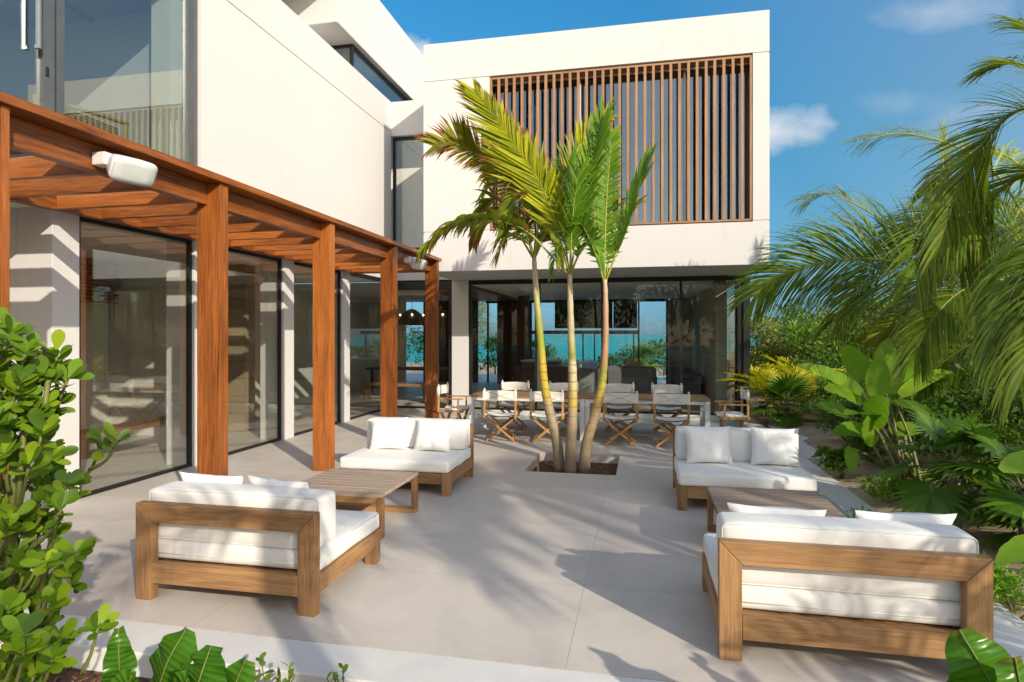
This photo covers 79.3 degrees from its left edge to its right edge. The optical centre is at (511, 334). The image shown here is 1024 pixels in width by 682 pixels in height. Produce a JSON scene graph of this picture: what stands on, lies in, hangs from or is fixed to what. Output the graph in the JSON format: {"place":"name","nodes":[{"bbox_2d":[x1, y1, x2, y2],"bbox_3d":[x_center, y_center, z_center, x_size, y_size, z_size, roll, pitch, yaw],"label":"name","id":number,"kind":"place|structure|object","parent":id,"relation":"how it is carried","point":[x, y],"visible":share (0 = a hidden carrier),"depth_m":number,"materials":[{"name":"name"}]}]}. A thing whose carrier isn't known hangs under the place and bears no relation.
{"place":"outdoors","nodes":[
{"label":"outdoors","id":0,"kind":"place"},
{"bbox_2d":[42,667,150,681],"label":"planting bed","id":1,"kind":"object","parent":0,"point":[67,674],"depth_m":3.40,"materials":[{"name":"brown soil"}]},
{"bbox_2d":[0,307,137,681],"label":"broadleaf shrub","id":2,"kind":"object","parent":1,"relation":"on","point":[36,642],"visible":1,"depth_m":2.15,"materials":[{"name":"green plant"}]},
{"bbox_2d":[101,625,254,681],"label":"bird nest fern","id":3,"kind":"object","parent":1,"relation":"on","point":[173,656],"visible":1,"depth_m":2.20,"materials":[{"name":"plant"}]},
{"bbox_2d":[254,652,295,681],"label":"garden weed","id":4,"kind":"object","parent":1,"relation":"on","point":[260,660],"visible":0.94,"depth_m":2.90,"materials":[{"name":"green plant"}]},
{"bbox_2d":[41,460,616,681],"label":"bark chips","id":5,"kind":"object","parent":1,"relation":"on","point":[100,677],"visible":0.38,"depth_m":8.29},
{"bbox_2d":[945,627,1023,681],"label":"bird nest fern","id":6,"kind":"object","parent":1,"relation":"on","point":[971,655],"visible":1,"depth_m":1.92,"materials":[{"name":"plant"}]},
{"bbox_2d":[0,610,665,681],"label":"terrace step","id":7,"kind":"object","parent":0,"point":[316,661],"depth_m":3.33,"materials":[{"name":"concrete"}]},
{"bbox_2d":[18,408,949,681],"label":"terrace","id":8,"kind":"structure","parent":0,"point":[504,554],"depth_m":4.44,"materials":[{"name":"tile"}]},
{"bbox_2d":[0,91,441,497],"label":"pergola","id":9,"kind":"object","parent":8,"relation":"on","point":[215,216],"visible":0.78,"depth_m":5.94,"materials":[{"name":"red wood"}]},
{"bbox_2d":[92,151,157,186],"bbox_3d":[-2.955,-1.262,4.726,0.288,0.224,0.365,0,0,30],"label":"outdoor speaker","id":10,"kind":"object","parent":9,"relation":"attached to","point":[127,169],"visible":1,"depth_m":4.64},
{"bbox_2d":[403,256,426,269],"bbox_3d":[-1.683,-1.242,10.763,0.288,0.224,0.365,0,0,30],"label":"outdoor speaker","id":11,"kind":"object","parent":9,"relation":"attached to","point":[411,261],"visible":0.87,"depth_m":10.66},
{"bbox_2d":[136,481,379,616],"bbox_3d":[-1.754,1.387,4.454,1.300,0.727,1.012,0,0,12],"label":"garden sofa","id":12,"kind":"object","parent":8,"relation":"on","point":[305,546],"visible":1,"depth_m":4.02,"materials":[{"name":"fabric"}]},
{"bbox_2d":[179,471,242,483],"bbox_3d":[-2.144,1.176,4.473,0.500,0.400,0.175,2,20,9],"label":"pillow","id":13,"kind":"object","parent":12,"relation":"on","point":[194,477],"visible":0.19,"depth_m":4.39,"materials":[{"name":"white fabric"}]},
{"bbox_2d":[248,475,308,487],"bbox_3d":[-1.610,1.180,4.345,0.500,0.395,0.175,2,20,17],"label":"pillow","id":14,"kind":"object","parent":12,"relation":"on","point":[253,480],"visible":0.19,"depth_m":4.28,"materials":[{"name":"white fabric"}]},
{"bbox_2d":[302,468,417,539],"bbox_3d":[-1.475,1.558,5.804,0.928,0.385,0.900,0,0,12],"label":"coffee table","id":15,"kind":"object","parent":8,"relation":"on","point":[359,488],"visible":0.73,"depth_m":5.79,"materials":[{"name":"brown wood"}]},
{"bbox_2d":[0,0,768,506],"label":"villa","id":16,"kind":"object","parent":8,"relation":"on","point":[332,108],"visible":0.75,"depth_m":11.37,"materials":[{"name":"beige paint"}]},
{"bbox_2d":[31,94,128,156],"bbox_3d":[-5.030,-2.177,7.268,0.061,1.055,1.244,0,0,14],"label":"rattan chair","id":17,"kind":"object","parent":16,"relation":"on","point":[107,127],"visible":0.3,"depth_m":7.38,"materials":[{"name":"wicker"}]},
{"bbox_2d":[34,0,197,165],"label":"window","id":18,"kind":"structure","parent":16,"relation":"in","point":[49,45],"depth_m":6.39,"materials":[{"name":"grey metal"}]},
{"bbox_2d":[81,416,165,440],"bbox_3d":[-5.576,1.525,8.942,0.400,0.450,2.400,0,0,12],"label":"indoor bench","id":19,"kind":"object","parent":16,"relation":"on","point":[143,424],"visible":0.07,"depth_m":8.96,"materials":[{"name":"brown wood"}]},
{"bbox_2d":[79,216,191,498],"bbox_3d":[-4.465,0.230,7.400,0.050,3.040,1.716,0,0,12],"label":"window","id":20,"kind":"structure","parent":16,"relation":"in","point":[188,242],"depth_m":8.10,"materials":[{"name":"metal"}]},
{"bbox_2d":[228,248,281,454],"bbox_3d":[-4.041,0.230,9.411,0.050,3.040,1.786,0,0,12],"label":"window","id":21,"kind":"structure","parent":16,"relation":"in","point":[279,261],"depth_m":10.24,"materials":[{"name":"metal"}]},
{"bbox_2d":[294,262,340,435],"bbox_3d":[-3.612,0.230,11.446,0.050,3.040,1.746,0,0,12],"label":"window","id":22,"kind":"structure","parent":16,"relation":"in","point":[295,263],"depth_m":12.25,"materials":[{"name":"metal"}]},
{"bbox_2d":[350,273,379,419],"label":"window","id":23,"kind":"structure","parent":16,"relation":"in","point":[354,275],"depth_m":13.40,"materials":[{"name":"metal"}]},
{"bbox_2d":[331,44,408,100],"bbox_3d":[-3.526,-5.679,17.094,2.050,0.858,8.000,0,0,12],"label":"window","id":24,"kind":"structure","parent":16,"relation":"in","point":[352,48],"depth_m":13.53,"materials":[{"name":"metal"}]},
{"bbox_2d":[361,382,424,402],"bbox_3d":[-3.030,1.510,16.172,1.800,0.480,0.400,0,0,12],"label":"indoor bench","id":25,"kind":"object","parent":16,"relation":"on","point":[367,391],"visible":0.55,"depth_m":16.12,"materials":[{"name":"brown wood"}]},
{"bbox_2d":[366,366,448,393],"bbox_3d":[-2.850,1.365,18.485,2.800,0.770,1.000,0,0,12],"label":"indoor dining table","id":26,"kind":"object","parent":16,"relation":"on","point":[371,369],"visible":0.31,"depth_m":18.35,"materials":[{"name":"brown wood"}]},
{"bbox_2d":[393,136,421,249],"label":"window","id":27,"kind":"structure","parent":16,"relation":"in","point":[395,140],"depth_m":14.76,"materials":[{"name":"metal"}]},
{"bbox_2d":[398,309,424,324],"bbox_3d":[-3.089,-0.775,19.046,0.840,0.950,0.840,0,0,12],"label":"pendant lamp","id":28,"kind":"object","parent":16,"relation":"hanging from","point":[411,317],"visible":0.98,"depth_m":18.75,"materials":[{"name":"brown fabric"}]},
{"bbox_2d":[398,280,451,408],"bbox_3d":[-2.113,0.228,14.692,1.465,3.045,0.080,0,0,12],"label":"window","id":29,"kind":"structure","parent":16,"relation":"in","point":[409,285],"depth_m":14.53,"materials":[{"name":"metal"}]},
{"bbox_2d":[519,366,567,391],"bbox_3d":[0.967,1.269,17.681,1.420,0.781,1.022,0,0,12],"label":"armchair","id":30,"kind":"object","parent":16,"relation":"on","point":[556,374],"visible":0.32,"depth_m":17.17,"materials":[{"name":"brown fabric"}]},
{"bbox_2d":[486,298,667,383],"bbox_3d":[2.205,0.250,21.957,6.460,3.000,0.080,0,0,12],"label":"window","id":31,"kind":"structure","parent":16,"relation":"in","point":[665,299],"depth_m":21.75,"materials":[{"name":"metal"}]},
{"bbox_2d":[567,368,594,392],"bbox_3d":[1.783,1.265,15.976,0.740,0.770,0.740,0,0,12],"label":"armchair","id":32,"kind":"object","parent":16,"relation":"on","point":[586,379],"visible":0.56,"depth_m":15.64,"materials":[{"name":"grey fabric"}]},
{"bbox_2d":[555,300,636,327],"bbox_3d":[2.884,-0.713,21.370,2.830,0.975,0.030,0,0,12],"label":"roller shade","id":33,"kind":"object","parent":16,"relation":"attached to","point":[621,313],"visible":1,"depth_m":21.36,"materials":[{"name":"black fabric"}]},
{"bbox_2d":[469,275,742,414],"bbox_3d":[1.965,0.232,13.822,6.055,3.003,0.100,0,0,12],"label":"window","id":34,"kind":"structure","parent":16,"relation":"in","point":[678,278],"depth_m":13.72,"materials":[{"name":"metal"}]},
{"bbox_2d":[493,61,748,227],"bbox_3d":[2.016,-3.575,11.977,5.106,3.230,0.110,0,0,12],"label":"window","id":35,"kind":"structure","parent":16,"relation":"in","point":[684,72],"depth_m":11.70,"materials":[{"name":"metal"}]},
{"bbox_2d":[596,366,656,393],"bbox_3d":[3.110,1.239,16.743,1.604,0.841,1.173,0,0,12],"label":"indoor sofa","id":36,"kind":"object","parent":16,"relation":"on","point":[642,378],"visible":0.62,"depth_m":16.16,"materials":[{"name":"grey fabric"}]},
{"bbox_2d":[674,371,703,394],"bbox_3d":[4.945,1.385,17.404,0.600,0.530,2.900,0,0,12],"label":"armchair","id":37,"kind":"object","parent":16,"relation":"on","point":[691,382],"visible":0.86,"depth_m":16.10,"materials":[{"name":"fabric"}]},
{"bbox_2d":[726,280,736,411],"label":"window","id":38,"kind":"structure","parent":16,"relation":"in","point":[732,408],"depth_m":13.72,"materials":[{"name":"metal"}]},
{"bbox_2d":[340,417,473,495],"bbox_3d":[-1.213,1.387,7.291,1.300,0.727,1.012,0,0,12],"label":"garden sofa","id":39,"kind":"object","parent":8,"relation":"on","point":[445,469],"visible":0.73,"depth_m":7.01,"materials":[{"name":"white fabric"}]},
{"bbox_2d":[369,417,407,448],"bbox_3d":[-1.483,1.185,7.415,0.460,0.385,0.175,-2,-16,7],"label":"pillow","id":40,"kind":"object","parent":39,"relation":"on","point":[388,433],"visible":1,"depth_m":7.36,"materials":[{"name":"white fabric"}]},
{"bbox_2d":[414,418,452,452],"bbox_3d":[-0.931,1.185,7.300,0.460,0.385,0.177,0,-16,16],"label":"pillow","id":41,"kind":"object","parent":39,"relation":"on","point":[433,434],"visible":1,"depth_m":7.24,"materials":[{"name":"white fabric"}]},
{"bbox_2d":[437,382,468,418],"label":"director chair","id":42,"kind":"object","parent":8,"relation":"on","point":[458,409],"visible":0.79,"depth_m":11.03,"materials":[{"name":"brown wood"}]},
{"bbox_2d":[483,388,519,441],"bbox_3d":[-0.170,1.309,10.277,0.562,0.876,0.497,0,0,8],"label":"director chair","id":43,"kind":"object","parent":8,"relation":"on","point":[488,396],"visible":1,"depth_m":10.09,"materials":[{"name":"fabric"}]},
{"bbox_2d":[495,380,529,428],"bbox_3d":[0.014,1.309,11.646,0.562,0.876,0.497,0,0,14],"label":"director chair","id":44,"kind":"object","parent":8,"relation":"on","point":[524,386],"visible":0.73,"depth_m":11.77,"materials":[{"name":"fabric"}]},
{"bbox_2d":[469,391,588,440],"bbox_3d":[0.323,1.393,10.836,1.980,0.715,0.896,0,0,12],"label":"dining table","id":45,"kind":"object","parent":8,"relation":"on","point":[524,396],"visible":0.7,"depth_m":10.59,"materials":[{"name":"brown wood"}]},
{"bbox_2d":[529,389,565,442],"bbox_3d":[0.587,1.309,10.118,0.562,0.876,0.497,0,0,9],"label":"director chair","id":46,"kind":"object","parent":8,"relation":"on","point":[534,396],"visible":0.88,"depth_m":9.93,"materials":[{"name":"fabric"}]},
{"bbox_2d":[549,381,578,423],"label":"director chair","id":47,"kind":"object","parent":8,"relation":"on","point":[557,386],"visible":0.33,"depth_m":11.67,"materials":[{"name":"fabric"}]},
{"bbox_2d":[532,461,617,474],"bbox_3d":[0.862,1.875,8.454,1.160,0.030,1.300,0,0,12],"label":"mulch bed","id":48,"kind":"object","parent":8,"relation":"on","point":[543,467],"visible":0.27,"depth_m":8.68,"materials":[{"name":"brown soil"}]},
{"bbox_2d":[414,77,616,472],"bbox_3d":[0.112,-0.706,7.989,2.610,5.200,1.387,0,0,-32],"label":"areca palm","id":49,"kind":"object","parent":48,"relation":"on","point":[525,164],"visible":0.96,"depth_m":8.08,"materials":[{"name":"plant"}]},
{"bbox_2d":[413,101,619,471],"bbox_3d":[0.147,-0.808,8.638,2.646,5.412,1.764,0,0,12],"label":"areca palm","id":50,"kind":"object","parent":48,"relation":"on","point":[464,139],"visible":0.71,"depth_m":8.37,"materials":[{"name":"plant"}]},
{"bbox_2d":[563,119,658,472],"bbox_3d":[1.309,-0.505,8.519,1.475,4.810,1.216,0,0,-6],"label":"areca palm","id":51,"kind":"object","parent":48,"relation":"on","point":[602,215],"visible":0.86,"depth_m":8.36,"materials":[{"name":"plant"}]},
{"bbox_2d":[475,409,735,420],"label":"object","id":52,"kind":"object","parent":8,"relation":"attached to","point":[650,416],"depth_m":13.61,"materials":[{"name":"concrete"}]},
{"bbox_2d":[605,382,633,431],"bbox_3d":[1.939,1.309,11.240,0.562,0.876,0.497,0,0,12],"label":"director chair","id":53,"kind":"object","parent":8,"relation":"on","point":[618,387],"visible":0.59,"depth_m":11.40,"materials":[{"name":"fabric"}]},
{"bbox_2d":[602,391,638,445],"bbox_3d":[1.741,1.309,9.875,0.562,0.876,0.497,0,0,14],"label":"director chair","id":54,"kind":"object","parent":8,"relation":"on","point":[620,397],"visible":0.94,"depth_m":9.71,"materials":[{"name":"fabric"}]},
{"bbox_2d":[585,393,709,427],"bbox_3d":[2.265,1.393,10.427,1.980,0.715,0.896,0,0,12],"label":"dining table","id":55,"kind":"object","parent":8,"relation":"on","point":[703,401],"visible":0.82,"depth_m":10.18,"materials":[{"name":"grey"}]},
{"bbox_2d":[651,382,682,433],"bbox_3d":[2.770,1.309,11.065,0.562,0.876,0.497,0,0,15],"label":"director chair","id":56,"kind":"object","parent":8,"relation":"on","point":[664,388],"visible":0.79,"depth_m":11.21,"materials":[{"name":"fabric"}]},
{"bbox_2d":[653,391,689,446],"bbox_3d":[2.508,1.309,9.713,0.562,0.876,0.497,0,0,15],"label":"director chair","id":57,"kind":"object","parent":8,"relation":"on","point":[684,399],"visible":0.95,"depth_m":9.55,"materials":[{"name":"fabric"}]},
{"bbox_2d":[714,387,749,427],"bbox_3d":[3.608,1.309,10.146,0.497,0.876,0.562,0,0,10],"label":"director chair","id":58,"kind":"object","parent":8,"relation":"on","point":[741,417],"visible":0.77,"depth_m":9.95,"materials":[{"name":"white wood"}]},
{"bbox_2d":[673,426,816,510],"bbox_3d":[2.387,1.387,6.502,1.300,0.727,1.012,0,0,12],"label":"garden sofa","id":59,"kind":"object","parent":8,"relation":"on","point":[693,480],"visible":0.64,"depth_m":6.16,"materials":[{"name":"white fabric"}]},
{"bbox_2d":[684,426,732,463],"bbox_3d":[2.103,1.179,6.626,0.490,0.400,0.171,0,-16,3],"label":"pillow","id":60,"kind":"object","parent":59,"relation":"on","point":[708,445],"visible":1,"depth_m":6.56,"materials":[{"name":"white fabric"}]},
{"bbox_2d":[749,427,800,466],"bbox_3d":[2.762,1.177,6.501,0.490,0.400,0.173,0,-15,14],"label":"pillow","id":61,"kind":"object","parent":59,"relation":"on","point":[775,446],"visible":1,"depth_m":6.44,"materials":[{"name":"white fabric"}]},
{"bbox_2d":[707,486,846,530],"bbox_3d":[2.123,1.558,5.056,0.928,0.385,0.900,0,0,12],"label":"coffee table","id":62,"kind":"object","parent":8,"relation":"on","point":[718,497],"visible":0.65,"depth_m":5.18,"materials":[{"name":"brown wood"}]},
{"bbox_2d":[702,512,992,660],"bbox_3d":[1.857,1.387,3.692,1.300,0.727,1.012,0,0,12],"label":"garden sofa","id":63,"kind":"object","parent":8,"relation":"on","point":[897,587],"visible":0.97,"depth_m":3.25,"materials":[{"name":"white fabric"}]},
{"bbox_2d":[727,502,826,516],"bbox_3d":[1.565,1.184,3.681,0.540,0.385,0.174,0,20,18],"label":"pillow","id":64,"kind":"object","parent":63,"relation":"on","point":[733,507],"visible":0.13,"depth_m":3.62,"materials":[{"name":"white fabric"}]},
{"bbox_2d":[855,510,956,524],"bbox_3d":[2.227,1.182,3.551,0.540,0.390,0.174,0,20,7],"label":"pillow","id":65,"kind":"object","parent":63,"relation":"on","point":[945,519],"visible":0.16,"depth_m":3.48,"materials":[{"name":"white fabric"}]},
{"bbox_2d":[406,373,665,383],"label":"pool deck","id":66,"kind":"structure","parent":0,"point":[419,377],"depth_m":25.32,"materials":[{"name":"concrete"}]},
{"bbox_2d":[521,359,562,365],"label":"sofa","id":67,"kind":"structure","parent":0,"point":[549,362],"depth_m":18.87,"materials":[{"name":"grey fabric"}]},
{"bbox_2d":[406,362,734,407],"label":"ground","id":68,"kind":"structure","parent":0,"point":[483,371],"depth_m":42.21,"materials":[{"name":"soil"}]},
{"bbox_2d":[406,325,422,364],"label":"seaside bush","id":69,"kind":"object","parent":68,"relation":"on","point":[419,350],"visible":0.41,"depth_m":28.99,"materials":[{"name":"green plant"}]},
{"bbox_2d":[478,332,496,373],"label":"seaside bush","id":70,"kind":"object","parent":68,"relation":"on","point":[492,340],"visible":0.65,"depth_m":29.02,"materials":[{"name":"green plant"}]},
{"bbox_2d":[478,301,496,345],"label":"casuarina tree","id":71,"kind":"object","parent":68,"relation":"on","point":[482,321],"visible":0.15,"depth_m":35.10,"materials":[{"name":"green plant"}]},
{"bbox_2d":[597,350,632,365],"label":"seaside bush","id":72,"kind":"object","parent":68,"relation":"on","point":[613,363],"visible":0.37,"depth_m":27.57,"materials":[{"name":"green plant"}]},
{"bbox_2d":[618,344,659,371],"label":"seaside bush","id":73,"kind":"object","parent":68,"relation":"on","point":[642,346],"visible":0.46,"depth_m":27.26,"materials":[{"name":"green plant"}]},
{"bbox_2d":[628,341,662,370],"bbox_3d":[5.830,1.170,27.094,1.781,1.868,1.878,0,0,12],"label":"fan palm","id":74,"kind":"object","parent":68,"relation":"on","point":[649,351],"visible":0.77,"depth_m":26.87,"materials":[{"name":"green plant"}]},
{"bbox_2d":[641,338,665,376],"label":"seaside bush","id":75,"kind":"object","parent":68,"relation":"on","point":[657,344],"visible":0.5,"depth_m":27.86,"materials":[{"name":"green plant"}]},
{"bbox_2d":[406,335,772,364],"bbox_3d":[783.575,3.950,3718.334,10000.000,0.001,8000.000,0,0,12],"label":"sea","id":76,"kind":"structure","parent":0,"point":[616,343],"depth_m":228.15,"materials":[{"name":"liquid"}]},
{"bbox_2d":[462,414,739,426],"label":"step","id":77,"kind":"structure","parent":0,"point":[640,421],"depth_m":13.12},
{"bbox_2d":[294,0,1023,334],"label":"sky","id":78,"kind":"structure","parent":0,"point":[839,70],"materials":[{"name":"blue"}]},
{"bbox_2d":[768,416,825,460],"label":"garden path","id":79,"kind":"structure","parent":0,"point":[806,451],"depth_m":9.60,"materials":[{"name":"concrete"}]},
{"bbox_2d":[727,356,1023,620],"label":"garden soil","id":80,"kind":"structure","parent":0,"point":[811,432],"depth_m":7.75,"materials":[{"name":"soil"}]},
{"bbox_2d":[727,338,816,394],"bbox_3d":[7.589,0.918,17.358,3.204,1.718,2.165,0,0,-4],"label":"bush","id":81,"kind":"object","parent":80,"relation":"on","point":[730,364],"visible":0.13,"depth_m":17.16,"materials":[{"name":"green plant"}]},
{"bbox_2d":[715,362,843,416],"bbox_3d":[5.582,1.186,13.065,2.315,1.139,2.716,0,0,-22],"label":"feather palm","id":82,"kind":"object","parent":80,"relation":"on","point":[760,379],"visible":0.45,"depth_m":13.06,"materials":[{"name":"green plant"}]},
{"bbox_2d":[745,370,821,428],"bbox_3d":[5.349,1.223,12.094,1.468,1.133,1.483,0,0,-45],"label":"fan palm","id":83,"kind":"object","parent":80,"relation":"on","point":[794,386],"visible":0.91,"depth_m":11.91,"materials":[{"name":"green plant"}]},
{"bbox_2d":[730,355,845,414],"bbox_3d":[6.306,1.091,13.359,2.967,1.327,2.761,0,0,12],"label":"feather palm","id":84,"kind":"object","parent":80,"relation":"on","point":[785,369],"visible":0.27,"depth_m":13.31,"materials":[{"name":"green plant"}]},
{"bbox_2d":[727,309,856,376],"bbox_3d":[7.425,0.504,16.381,3.327,2.464,2.961,0,0,25],"label":"bush","id":85,"kind":"object","parent":80,"relation":"on","point":[767,333],"visible":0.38,"depth_m":16.50,"materials":[{"name":"green plant"}]},
{"bbox_2d":[750,299,833,368],"bbox_3d":[8.986,0.264,19.111,3.496,2.967,3.954,0,0,12],"label":"bush","id":86,"kind":"object","parent":80,"relation":"on","point":[795,317],"visible":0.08,"depth_m":18.96,"materials":[{"name":"green plant"}]},
{"bbox_2d":[786,345,844,398],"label":"shrub","id":87,"kind":"object","parent":80,"relation":"on","point":[807,355],"visible":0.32,"depth_m":13.92,"materials":[{"name":"green plant"}]},
{"bbox_2d":[807,376,838,425],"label":"shrub","id":88,"kind":"object","parent":80,"relation":"on","point":[823,393],"visible":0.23,"depth_m":11.27,"materials":[{"name":"green plant"}]},
{"bbox_2d":[811,445,861,478],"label":"shrub","id":89,"kind":"object","parent":80,"relation":"on","point":[836,461],"visible":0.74,"depth_m":7.62,"materials":[{"name":"green plant"}]},
{"bbox_2d":[779,292,899,366],"bbox_3d":[9.404,0.239,16.942,3.196,2.947,3.256,0,0,-7],"label":"bush","id":90,"kind":"object","parent":80,"relation":"on","point":[852,337],"visible":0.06,"depth_m":16.41,"materials":[{"name":"green plant"}]},
{"bbox_2d":[774,314,913,368],"bbox_3d":[8.498,0.573,15.098,3.861,2.240,3.909,0,0,31],"label":"bush","id":91,"kind":"object","parent":80,"relation":"on","point":[794,332],"visible":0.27,"depth_m":14.87,"materials":[{"name":"green plant"}]},
{"bbox_2d":[802,394,904,441],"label":"shrub","id":92,"kind":"object","parent":80,"relation":"on","point":[826,415],"visible":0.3,"depth_m":9.79,"materials":[{"name":"green plant"}]},
{"bbox_2d":[835,400,895,421],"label":"border shrub","id":93,"kind":"object","parent":80,"relation":"on","point":[850,405],"visible":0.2,"depth_m":8.89,"materials":[{"name":"green plant"}]},
{"bbox_2d":[840,415,894,464],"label":"border shrub","id":94,"kind":"object","parent":80,"relation":"on","point":[854,441],"visible":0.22,"depth_m":7.91,"materials":[{"name":"green plant"}]},
{"bbox_2d":[719,116,1023,421],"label":"coconut palm","id":95,"kind":"object","parent":80,"relation":"on","point":[927,331],"visible":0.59,"depth_m":7.47,"materials":[{"name":"green plant"}]},
{"bbox_2d":[798,338,951,500],"bbox_3d":[3.980,0.885,6.649,1.920,1.703,0.930,0,0,-25],"label":"banana plant","id":96,"kind":"object","parent":80,"relation":"on","point":[882,390],"visible":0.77,"depth_m":6.46,"materials":[{"name":"green plant"}]},
{"bbox_2d":[858,463,938,500],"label":"shrub","id":97,"kind":"object","parent":80,"relation":"on","point":[883,491],"visible":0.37,"depth_m":6.39,"materials":[{"name":"green plant"}]},
{"bbox_2d":[848,296,968,355],"bbox_3d":[10.322,0.323,15.473,4.301,2.751,3.909,0,0,-31],"label":"bush","id":98,"kind":"object","parent":80,"relation":"on","point":[881,307],"visible":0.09,"depth_m":15.73,"materials":[{"name":"green plant"}]},
{"bbox_2d":[890,343,994,458],"bbox_3d":[5.349,0.821,7.708,1.313,1.542,1.528,0,0,-27],"label":"fan palm","id":99,"kind":"object","parent":80,"relation":"on","point":[945,407],"visible":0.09,"depth_m":7.45,"materials":[{"name":"green plant"}]},
{"bbox_2d":[869,402,1023,530],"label":"fan palm","id":100,"kind":"object","parent":80,"relation":"on","point":[917,495],"visible":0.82,"depth_m":5.29,"materials":[{"name":"green plant"}]},
{"bbox_2d":[889,378,1023,461],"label":"shrub","id":101,"kind":"object","parent":80,"relation":"on","point":[969,396],"visible":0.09,"depth_m":7.14,"materials":[{"name":"green plant"}]},
{"bbox_2d":[902,411,1021,463],"bbox_3d":[5.080,1.196,7.070,0.910,0.715,1.020,0,0,-22],"label":"border shrub","id":102,"kind":"object","parent":80,"relation":"on","point":[969,451],"visible":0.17,"depth_m":6.88,"materials":[{"name":"green plant"}]},
{"bbox_2d":[909,13,1023,434],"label":"coconut palm","id":103,"kind":"object","parent":80,"relation":"on","point":[999,348],"visible":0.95,"depth_m":5.38,"materials":[{"name":"green plant"}]},
{"bbox_2d":[923,356,1023,460],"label":"shrub","id":104,"kind":"object","parent":80,"relation":"on","point":[964,406],"visible":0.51,"depth_m":6.37,"materials":[{"name":"green plant"}]},
{"bbox_2d":[928,418,1023,534],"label":"fan palm","id":105,"kind":"object","parent":80,"relation":"on","point":[1009,503],"visible":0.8,"depth_m":4.91,"materials":[{"name":"green plant"}]},
{"bbox_2d":[978,515,1022,548],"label":"fan palm","id":106,"kind":"object","parent":80,"relation":"on","point":[999,538],"visible":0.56,"depth_m":4.88,"materials":[{"name":"green plant"}]},
{"bbox_2d":[979,551,1023,619],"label":"shrub","id":107,"kind":"object","parent":80,"relation":"on","point":[1004,587],"visible":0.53,"depth_m":3.95,"materials":[{"name":"green plant"}]},
{"bbox_2d":[994,450,1023,565],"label":"banana plant","id":108,"kind":"object","parent":80,"relation":"on","point":[1011,550],"visible":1,"depth_m":4.00,"materials":[{"name":"green plant"}]},
{"bbox_2d":[736,417,1023,662],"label":"path","id":109,"kind":"structure","parent":0,"point":[1008,631],"depth_m":6.18,"materials":[{"name":"concrete"}]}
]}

